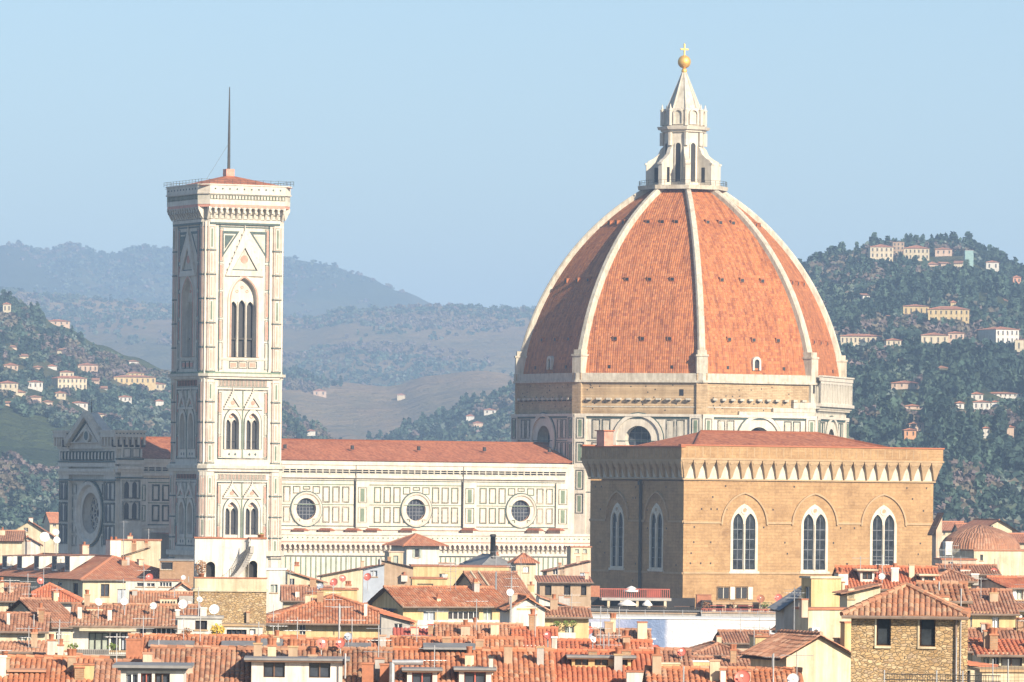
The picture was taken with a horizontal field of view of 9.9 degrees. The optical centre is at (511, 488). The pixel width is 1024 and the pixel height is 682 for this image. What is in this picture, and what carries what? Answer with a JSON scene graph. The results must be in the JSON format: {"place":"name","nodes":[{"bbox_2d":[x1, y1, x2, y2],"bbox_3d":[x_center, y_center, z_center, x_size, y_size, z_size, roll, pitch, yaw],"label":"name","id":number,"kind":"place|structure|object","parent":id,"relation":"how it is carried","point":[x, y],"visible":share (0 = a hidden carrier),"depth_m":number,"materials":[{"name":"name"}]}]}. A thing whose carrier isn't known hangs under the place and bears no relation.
{"place":"outdoors","nodes":[
{"label":"outdoors","id":0,"kind":"place"},
{"bbox_2d":[0,527,26,562],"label":"house","id":1,"kind":"structure","parent":0,"point":[12,542],"depth_m":820.24,"materials":[{"name":"beige"}]},
{"bbox_2d":[0,577,31,611],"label":"house","id":2,"kind":"structure","parent":0,"point":[11,593],"depth_m":471.18,"materials":[{"name":"brown tile"}]},
{"bbox_2d":[0,626,47,654],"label":"house","id":3,"kind":"structure","parent":0,"point":[22,647],"depth_m":350.85,"materials":[{"name":"tile"}]},
{"bbox_2d":[0,603,51,643],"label":"house","id":4,"kind":"structure","parent":0,"point":[10,622],"depth_m":396.25,"materials":[{"name":"brown tile"}]},
{"bbox_2d":[16,518,54,552],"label":"house","id":5,"kind":"structure","parent":0,"point":[32,529],"depth_m":900.38,"materials":[{"name":"beige"}]},
{"bbox_2d":[6,586,72,652],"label":"house","id":6,"kind":"structure","parent":0,"point":[56,609],"depth_m":432.61,"materials":[{"name":"brown tile"}]},
{"bbox_2d":[42,512,58,552],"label":"house","id":7,"kind":"structure","parent":0,"point":[50,521],"depth_m":1250.85,"materials":[{"name":"orange tile"}]},
{"bbox_2d":[19,566,83,611],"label":"house","id":8,"kind":"structure","parent":0,"point":[66,598],"depth_m":521.17,"materials":[{"name":"orange tile"}]},
{"bbox_2d":[0,649,109,681],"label":"house","id":9,"kind":"structure","parent":0,"point":[71,666],"depth_m":270.20,"materials":[{"name":"orange tile"}]},
{"bbox_2d":[33,620,82,654],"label":"house","id":10,"kind":"structure","parent":0,"point":[51,640],"depth_m":335.33,"materials":[{"name":"paint"}]},
{"bbox_2d":[0,521,159,602],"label":"house","id":11,"kind":"structure","parent":0,"point":[101,577],"depth_m":647.38,"materials":[{"name":"orange tile"}]},
{"bbox_2d":[93,634,160,681],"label":"house","id":12,"kind":"structure","parent":0,"point":[104,671],"depth_m":264.14,"materials":[{"name":"brown tile"}]},
{"bbox_2d":[69,579,200,658],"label":"house","id":13,"kind":"structure","parent":0,"point":[98,625],"depth_m":405.59,"materials":[{"name":"tile"}]},
{"bbox_2d":[88,632,109,651],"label":"glass door","id":14,"kind":"structure","parent":13,"relation":"in","point":[96,640],"depth_m":405.29,"materials":[{"name":"glass"}]},
{"bbox_2d":[117,529,161,567],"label":"house","id":15,"kind":"structure","parent":0,"point":[155,551],"depth_m":700.21,"materials":[{"name":"paint"}]},
{"bbox_2d":[112,662,194,681],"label":"house","id":16,"kind":"structure","parent":0,"point":[153,671],"depth_m":255.06,"materials":[{"name":"white paint"}]},
{"bbox_2d":[0,310,309,512],"bbox_3d":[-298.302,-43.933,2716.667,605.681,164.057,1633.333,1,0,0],"label":"hillside","id":17,"kind":"structure","parent":0,"point":[31,439],"depth_m":2444.64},
{"bbox_2d":[52,376,87,390],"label":"villa","id":18,"kind":"object","parent":17,"relation":"on","point":[76,382],"visible":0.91,"depth_m":2819.80,"materials":[{"name":"beige paint"}]},
{"bbox_2d":[113,375,155,390],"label":"villa","id":19,"kind":"object","parent":17,"relation":"on","point":[149,381],"visible":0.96,"depth_m":3014.09,"materials":[{"name":"beige paint"}]},
{"bbox_2d":[0,289,368,529],"bbox_3d":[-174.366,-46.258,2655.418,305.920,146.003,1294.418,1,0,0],"label":"hillside woodland","id":20,"kind":"object","parent":17,"relation":"on","point":[29,488],"visible":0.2,"depth_m":2793.38,"materials":[{"name":"plant"}]},
{"bbox_2d":[124,574,188,602],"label":"house","id":21,"kind":"structure","parent":0,"point":[149,583],"depth_m":560.09,"materials":[{"name":"paint"}]},
{"bbox_2d":[129,570,192,603],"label":"house","id":22,"kind":"structure","parent":0,"point":[156,596],"depth_m":502.47,"materials":[{"name":"tile"}]},
{"bbox_2d":[175,587,223,633],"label":"house","id":23,"kind":"structure","parent":0,"point":[192,622],"depth_m":385.08,"materials":[{"name":"grey paint"}]},
{"bbox_2d":[125,606,305,658],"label":"house","id":24,"kind":"structure","parent":0,"point":[137,644],"depth_m":333.07,"materials":[{"name":"orange tile"}]},
{"bbox_2d":[0,244,432,317],"bbox_3d":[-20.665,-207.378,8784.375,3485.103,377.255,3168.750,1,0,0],"label":"hills","id":25,"kind":"structure","parent":0,"point":[27,274],"depth_m":9373.04,"materials":[{"name":"plant"}]},
{"bbox_2d":[0,240,535,385],"bbox_3d":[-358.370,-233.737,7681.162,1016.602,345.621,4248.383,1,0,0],"label":"woodland","id":26,"kind":"object","parent":25,"relation":"on","point":[409,320],"visible":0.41,"depth_m":6851.91,"materials":[{"name":"plant"}]},
{"bbox_2d":[166,87,291,567],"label":"bell tower","id":27,"kind":"structure","parent":0,"point":[224,465],"depth_m":1003.82,"materials":[{"name":"white stone"}]},
{"bbox_2d":[186,284,191,356],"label":"window","id":28,"kind":"structure","parent":27,"relation":"in","point":[189,304],"depth_m":1008.75,"materials":[{"name":"white stone"}]},
{"bbox_2d":[225,502,236,534],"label":"window","id":29,"kind":"structure","parent":27,"relation":"in","point":[231,511],"depth_m":1003.10,"materials":[{"name":"glass"}]},
{"bbox_2d":[226,413,237,448],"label":"window","id":30,"kind":"structure","parent":27,"relation":"in","point":[232,422],"depth_m":1003.10,"materials":[{"name":"white stone"}]},
{"bbox_2d":[231,279,254,356],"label":"window","id":31,"kind":"structure","parent":27,"relation":"in","point":[243,304],"depth_m":1004.32,"materials":[{"name":"white stone"}]},
{"bbox_2d":[245,503,256,534],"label":"window","id":32,"kind":"structure","parent":27,"relation":"in","point":[251,511],"depth_m":1004.81,"materials":[{"name":"glass"}]},
{"bbox_2d":[246,413,257,449],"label":"window","id":33,"kind":"structure","parent":27,"relation":"in","point":[252,422],"depth_m":1004.81,"materials":[{"name":"white stone"}]},
{"bbox_2d":[190,537,267,634],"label":"tower house","id":34,"kind":"structure","parent":0,"point":[232,583],"depth_m":430.36,"materials":[{"name":"beige paint"}]},
{"bbox_2d":[222,623,264,634],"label":"house","id":35,"kind":"structure","parent":0,"point":[237,628],"depth_m":380.07,"materials":[{"name":"paint"}]},
{"bbox_2d":[6,291,532,384],"bbox_3d":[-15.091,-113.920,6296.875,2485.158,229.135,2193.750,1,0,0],"label":"hills","id":36,"kind":"structure","parent":0,"point":[500,349],"depth_m":6449.39,"materials":[{"name":"plant"}]},
{"bbox_2d":[150,603,392,681],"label":"house","id":37,"kind":"structure","parent":0,"point":[292,661],"depth_m":278.20,"materials":[{"name":"tile"}]},
{"bbox_2d":[266,567,286,612],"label":"house","id":38,"kind":"structure","parent":0,"point":[276,577],"depth_m":540.03,"materials":[{"name":"white paint"}]},
{"bbox_2d":[280,578,331,607],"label":"house","id":39,"kind":"structure","parent":0,"point":[291,594],"depth_m":531.13,"materials":[{"name":"brown tile"}]},
{"bbox_2d":[285,562,327,584],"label":"house","id":40,"kind":"structure","parent":0,"point":[296,577],"depth_m":560.17,"materials":[{"name":"paint"}]},
{"bbox_2d":[282,618,389,646],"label":"house","id":41,"kind":"structure","parent":0,"point":[331,641],"depth_m":320.03,"materials":[{"name":"orange tile"}]},
{"bbox_2d":[162,369,513,439],"bbox_3d":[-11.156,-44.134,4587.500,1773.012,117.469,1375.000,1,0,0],"label":"hills","id":42,"kind":"structure","parent":0,"point":[345,410],"depth_m":4773.10,"materials":[{"name":"plant"}]},
{"bbox_2d":[282,364,514,462],"bbox_3d":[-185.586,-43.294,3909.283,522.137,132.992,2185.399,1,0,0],"label":"valley woodland","id":43,"kind":"object","parent":42,"relation":"on","point":[496,428],"visible":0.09,"depth_m":3576.47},
{"bbox_2d":[266,584,413,637],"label":"house","id":44,"kind":"structure","parent":0,"point":[358,618],"depth_m":470.42,"materials":[{"name":"orange tile"}]},
{"bbox_2d":[317,573,370,600],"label":"house","id":45,"kind":"structure","parent":0,"point":[347,591],"depth_m":520.10,"materials":[{"name":"paint"}]},
{"bbox_2d":[317,554,372,601],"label":"house","id":46,"kind":"structure","parent":0,"point":[354,576],"depth_m":640.19,"materials":[{"name":"paint"}]},
{"bbox_2d":[359,559,384,602],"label":"house","id":47,"kind":"structure","parent":0,"point":[375,582],"depth_m":600.04,"materials":[{"name":"paint"}]},
{"bbox_2d":[378,557,415,585],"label":"house","id":48,"kind":"structure","parent":0,"point":[395,573],"depth_m":680.10,"materials":[{"name":"paint"}]},
{"bbox_2d":[378,610,416,637],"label":"house","id":49,"kind":"structure","parent":0,"point":[388,620],"depth_m":440.04,"materials":[{"name":"paint"}]},
{"bbox_2d":[382,533,447,565],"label":"house","id":50,"kind":"structure","parent":0,"point":[416,548],"depth_m":801.19,"materials":[{"name":"paint"}]},
{"bbox_2d":[409,574,447,585],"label":"house","id":51,"kind":"structure","parent":0,"point":[430,581],"depth_m":560.09,"materials":[{"name":"paint"}]},
{"bbox_2d":[392,610,475,635],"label":"house","id":52,"kind":"structure","parent":0,"point":[411,630],"depth_m":386.08,"materials":[{"name":"orange tile"}]},
{"bbox_2d":[368,567,505,628],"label":"house","id":53,"kind":"structure","parent":0,"point":[421,605],"depth_m":502.68,"materials":[{"name":"orange tile"}]},
{"bbox_2d":[390,622,488,646],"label":"house","id":54,"kind":"structure","parent":0,"point":[479,640],"depth_m":314.53,"materials":[{"name":"orange tile"}]},
{"bbox_2d":[409,556,508,585],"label":"house","id":55,"kind":"structure","parent":0,"point":[430,570],"depth_m":690.24,"materials":[{"name":"paint"}]},
{"bbox_2d":[389,643,555,681],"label":"house","id":56,"kind":"structure","parent":0,"point":[448,662],"depth_m":275.62,"materials":[{"name":"orange tile"}]},
{"bbox_2d":[433,599,522,635],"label":"house","id":57,"kind":"structure","parent":0,"point":[465,628],"depth_m":361.95,"materials":[{"name":"tile"}]},
{"bbox_2d":[459,534,510,570],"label":"house","id":58,"kind":"structure","parent":0,"point":[484,559],"depth_m":791.71,"materials":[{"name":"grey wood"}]},
{"bbox_2d":[453,565,535,600],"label":"house","id":59,"kind":"structure","parent":0,"point":[496,580],"depth_m":548.57,"materials":[{"name":"brown tile"}]},
{"bbox_2d":[0,0,1023,308],"label":"sky","id":60,"kind":"structure","parent":0,"point":[442,152],"materials":[{"name":"blue"}]},
{"bbox_2d":[494,577,549,625],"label":"house","id":61,"kind":"structure","parent":0,"point":[512,609],"depth_m":420.15,"materials":[{"name":"paint"}]},
{"bbox_2d":[507,548,539,598],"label":"house","id":62,"kind":"structure","parent":0,"point":[525,564],"depth_m":760.42,"materials":[{"name":"paint"}]},
{"bbox_2d":[509,604,558,647],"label":"house","id":63,"kind":"structure","parent":0,"point":[532,633],"depth_m":351.78,"materials":[{"name":"orange tile"}]},
{"bbox_2d":[527,565,593,606],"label":"house","id":64,"kind":"structure","parent":0,"point":[577,587],"depth_m":620.24,"materials":[{"name":"paint"}]},
{"bbox_2d":[540,556,590,576],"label":"house","id":65,"kind":"structure","parent":0,"point":[578,568],"depth_m":720.28,"materials":[{"name":"paint"}]},
{"bbox_2d":[544,593,592,638],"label":"house","id":66,"kind":"structure","parent":0,"point":[580,615],"depth_m":430.16,"materials":[{"name":"brown tile"}]},
{"bbox_2d":[566,546,591,563],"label":"house","id":67,"kind":"structure","parent":0,"point":[582,552],"depth_m":770.51,"materials":[{"name":"paint"}]},
{"bbox_2d":[551,606,652,649],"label":"house","id":68,"kind":"structure","parent":0,"point":[592,642],"depth_m":331.97,"materials":[{"name":"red tile"}]},
{"bbox_2d":[553,642,653,681],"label":"house","id":69,"kind":"structure","parent":0,"point":[619,664],"depth_m":279.05,"materials":[{"name":"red tile"}]},
{"bbox_2d":[592,613,652,644],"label":"house","id":70,"kind":"structure","parent":0,"point":[641,631],"depth_m":381.77,"materials":[{"name":"paint"}]},
{"bbox_2d":[591,586,701,615],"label":"terrace house","id":71,"kind":"structure","parent":0,"point":[653,595],"depth_m":692.25,"materials":[{"name":"white paint"}]},
{"bbox_2d":[639,645,693,665],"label":"house","id":72,"kind":"structure","parent":0,"point":[677,656],"depth_m":301.23,"materials":[{"name":"brown tile"}]},
{"bbox_2d":[589,609,775,647],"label":"wrapped building","id":73,"kind":"structure","parent":0,"point":[678,631],"depth_m":600.18,"materials":[{"name":"white fabric"}]},
{"bbox_2d":[689,636,742,655],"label":"house","id":74,"kind":"structure","parent":0,"point":[717,647],"depth_m":450.48,"materials":[{"name":"brown tile"}]},
{"bbox_2d":[642,647,813,681],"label":"house","id":75,"kind":"structure","parent":0,"point":[714,671],"depth_m":264.17,"materials":[{"name":"orange tile"}]},
{"bbox_2d":[692,625,764,666],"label":"house","id":76,"kind":"structure","parent":0,"point":[732,659],"depth_m":361.16,"materials":[{"name":"brown tile"}]},
{"bbox_2d":[696,594,781,617],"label":"terrace house","id":77,"kind":"structure","parent":0,"point":[701,599],"depth_m":691.61,"materials":[{"name":"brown paint"}]},
{"bbox_2d":[713,610,768,650],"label":"house","id":78,"kind":"structure","parent":0,"point":[740,637],"depth_m":482.14,"materials":[{"name":"brown tile"}]},
{"bbox_2d":[767,586,800,632],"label":"house","id":79,"kind":"structure","parent":0,"point":[782,608],"depth_m":405.40,"materials":[{"name":"paint"}]},
{"bbox_2d":[738,621,850,681],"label":"house","id":80,"kind":"structure","parent":0,"point":[829,660],"depth_m":331.24,"materials":[{"name":"paint"}]},
{"bbox_2d":[794,568,848,606],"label":"house","id":81,"kind":"structure","parent":0,"point":[816,591],"depth_m":400.45,"materials":[{"name":"beige paint"}]},
{"bbox_2d":[793,591,850,640],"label":"house","id":82,"kind":"structure","parent":0,"point":[826,621],"depth_m":380.41,"materials":[{"name":"paint"}]},
{"bbox_2d":[832,583,881,606],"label":"house","id":83,"kind":"structure","parent":0,"point":[849,597],"depth_m":390.09,"materials":[{"name":"paint"}]},
{"bbox_2d":[832,555,940,592],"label":"house","id":84,"kind":"structure","parent":0,"point":[888,576],"depth_m":421.74,"materials":[{"name":"red tile"}]},
{"bbox_2d":[840,581,970,681],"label":"stone house","id":85,"kind":"structure","parent":0,"point":[905,627],"depth_m":261.86,"materials":[{"name":"stone"}]},
{"bbox_2d":[874,619,892,647],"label":"window","id":86,"kind":"structure","parent":85,"relation":"in","point":[883,637],"depth_m":262.06,"materials":[{"name":"beige stone"}]},
{"bbox_2d":[918,619,936,648],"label":"window","id":87,"kind":"structure","parent":85,"relation":"in","point":[927,627],"depth_m":261.93,"materials":[{"name":"beige stone"}]},
{"bbox_2d":[928,513,943,565],"bbox_3d":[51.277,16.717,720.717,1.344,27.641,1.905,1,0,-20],"label":"building","id":88,"kind":"structure","parent":0,"point":[935,532],"depth_m":720.24,"materials":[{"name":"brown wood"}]},
{"bbox_2d":[858,254,1022,444],"bbox_3d":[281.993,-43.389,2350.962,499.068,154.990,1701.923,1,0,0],"label":"hillside","id":89,"kind":"structure","parent":0,"point":[982,297],"depth_m":2179.34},
{"bbox_2d":[839,334,882,345],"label":"villa","id":90,"kind":"object","parent":89,"relation":"on","point":[857,339],"visible":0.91,"depth_m":2377.17,"materials":[{"name":"paint"}]},
{"bbox_2d":[868,244,892,261],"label":"villa","id":91,"kind":"object","parent":89,"relation":"on","point":[880,251],"visible":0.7,"depth_m":2887.08,"materials":[{"name":"paint"}]},
{"bbox_2d":[797,231,1023,532],"bbox_3d":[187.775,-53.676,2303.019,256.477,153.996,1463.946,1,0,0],"label":"hillside woodland","id":92,"kind":"object","parent":89,"relation":"on","point":[977,477],"visible":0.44,"depth_m":2157.74,"materials":[{"name":"plant"}]},
{"bbox_2d":[928,306,969,323],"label":"villa","id":93,"kind":"object","parent":89,"relation":"on","point":[951,312],"visible":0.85,"depth_m":2421.39,"materials":[{"name":"paint"}]},
{"bbox_2d":[977,327,1019,342],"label":"villa","id":94,"kind":"object","parent":89,"relation":"on","point":[997,334],"visible":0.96,"depth_m":2380.46,"materials":[{"name":"paint"}]},
{"bbox_2d":[884,670,1000,681],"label":"iron railing","id":95,"kind":"object","parent":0,"point":[936,680],"visible":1,"depth_m":249.99,"materials":[{"name":"metal"}]},
{"bbox_2d":[916,580,972,606],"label":"house","id":96,"kind":"structure","parent":0,"point":[948,590],"depth_m":276.08,"materials":[{"name":"tile"}]},
{"bbox_2d":[938,548,978,587],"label":"house","id":97,"kind":"structure","parent":0,"point":[947,574],"depth_m":470.57,"materials":[{"name":"brown tile"}]},
{"bbox_2d":[959,589,970,681],"bbox_3d":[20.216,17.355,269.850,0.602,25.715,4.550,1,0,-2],"label":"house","id":98,"kind":"structure","parent":0,"point":[963,642],"depth_m":268.01,"materials":[{"name":"ceramic"}]},
{"bbox_2d":[935,544,1001,578],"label":"house","id":99,"kind":"structure","parent":0,"point":[982,570],"depth_m":541.54,"materials":[{"name":"brown tile"}]},
{"bbox_2d":[956,518,1017,532],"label":"house","id":100,"kind":"structure","parent":0,"point":[1000,524],"depth_m":901.56,"materials":[{"name":"brown tile"}]},
{"bbox_2d":[968,588,1019,627],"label":"house","id":101,"kind":"structure","parent":0,"point":[996,607],"depth_m":410.80,"materials":[{"name":"brown tile"}]},
{"bbox_2d":[968,624,1023,665],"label":"house","id":102,"kind":"structure","parent":0,"point":[989,647],"depth_m":310.76,"materials":[{"name":"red tile"}]},
{"bbox_2d":[968,611,1023,660],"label":"house","id":103,"kind":"structure","parent":0,"point":[1016,632],"depth_m":352.48,"materials":[{"name":"brown tile"}]},
{"bbox_2d":[971,575,1023,600],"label":"house","id":104,"kind":"structure","parent":0,"point":[1015,583],"depth_m":481.91,"materials":[{"name":"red tile"}]},
{"bbox_2d":[972,667,1023,681],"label":"house","id":105,"kind":"structure","parent":0,"point":[1018,675],"depth_m":280.05,"materials":[{"name":"paint"}]},
{"label":"ground","id":106,"kind":"structure","parent":0,"visible":0},
{"bbox_2d":[121,540,150,565],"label":"house","id":107,"kind":"structure","parent":106,"relation":"on","point":[134,554],"depth_m":660.33,"materials":[{"name":"beige paint"}]},
{"bbox_2d":[159,559,193,587],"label":"house","id":108,"kind":"structure","parent":106,"relation":"on","point":[174,568],"depth_m":640.09,"materials":[{"name":"brown paint"}]},
{"bbox_2d":[52,43,854,595],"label":"cathedral","id":109,"kind":"structure","parent":106,"relation":"on","point":[680,297],"depth_m":1072.27,"materials":[{"name":"white stone"}]},
{"bbox_2d":[628,426,650,444],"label":"round window","id":110,"kind":"structure","parent":109,"relation":"in","point":[639,435],"depth_m":1072.49,"materials":[{"name":"grey glass"}]},
{"bbox_2d":[489,635,523,647],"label":"house","id":111,"kind":"structure","parent":106,"relation":"on","point":[501,641],"depth_m":309.80,"materials":[{"name":"orange tile"}]},
{"bbox_2d":[580,430,944,611],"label":"church building","id":112,"kind":"structure","parent":106,"relation":"on","point":[732,516],"depth_m":809.37,"materials":[{"name":"stone"}]},
{"bbox_2d":[608,502,623,569],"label":"window","id":113,"kind":"structure","parent":112,"relation":"in","point":[617,517],"depth_m":816.11,"materials":[{"name":"glass"}]},
{"bbox_2d":[647,503,663,571],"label":"window","id":114,"kind":"structure","parent":112,"relation":"in","point":[656,523],"depth_m":806.41,"materials":[{"name":"glass"}]},
{"bbox_2d":[729,504,758,573],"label":"window","id":115,"kind":"structure","parent":112,"relation":"in","point":[744,524],"depth_m":804.44,"materials":[{"name":"glass"}]},
{"bbox_2d":[799,504,829,573],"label":"window","id":116,"kind":"structure","parent":112,"relation":"in","point":[814,524],"depth_m":809.56,"materials":[{"name":"glass"}]},
{"bbox_2d":[870,505,896,565],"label":"window","id":117,"kind":"structure","parent":112,"relation":"in","point":[883,525],"depth_m":814.92,"materials":[{"name":"glass"}]},
{"bbox_2d":[939,525,1023,575],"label":"rotunda","id":118,"kind":"structure","parent":106,"relation":"on","point":[1000,548],"depth_m":642.76,"materials":[{"name":"tile"}]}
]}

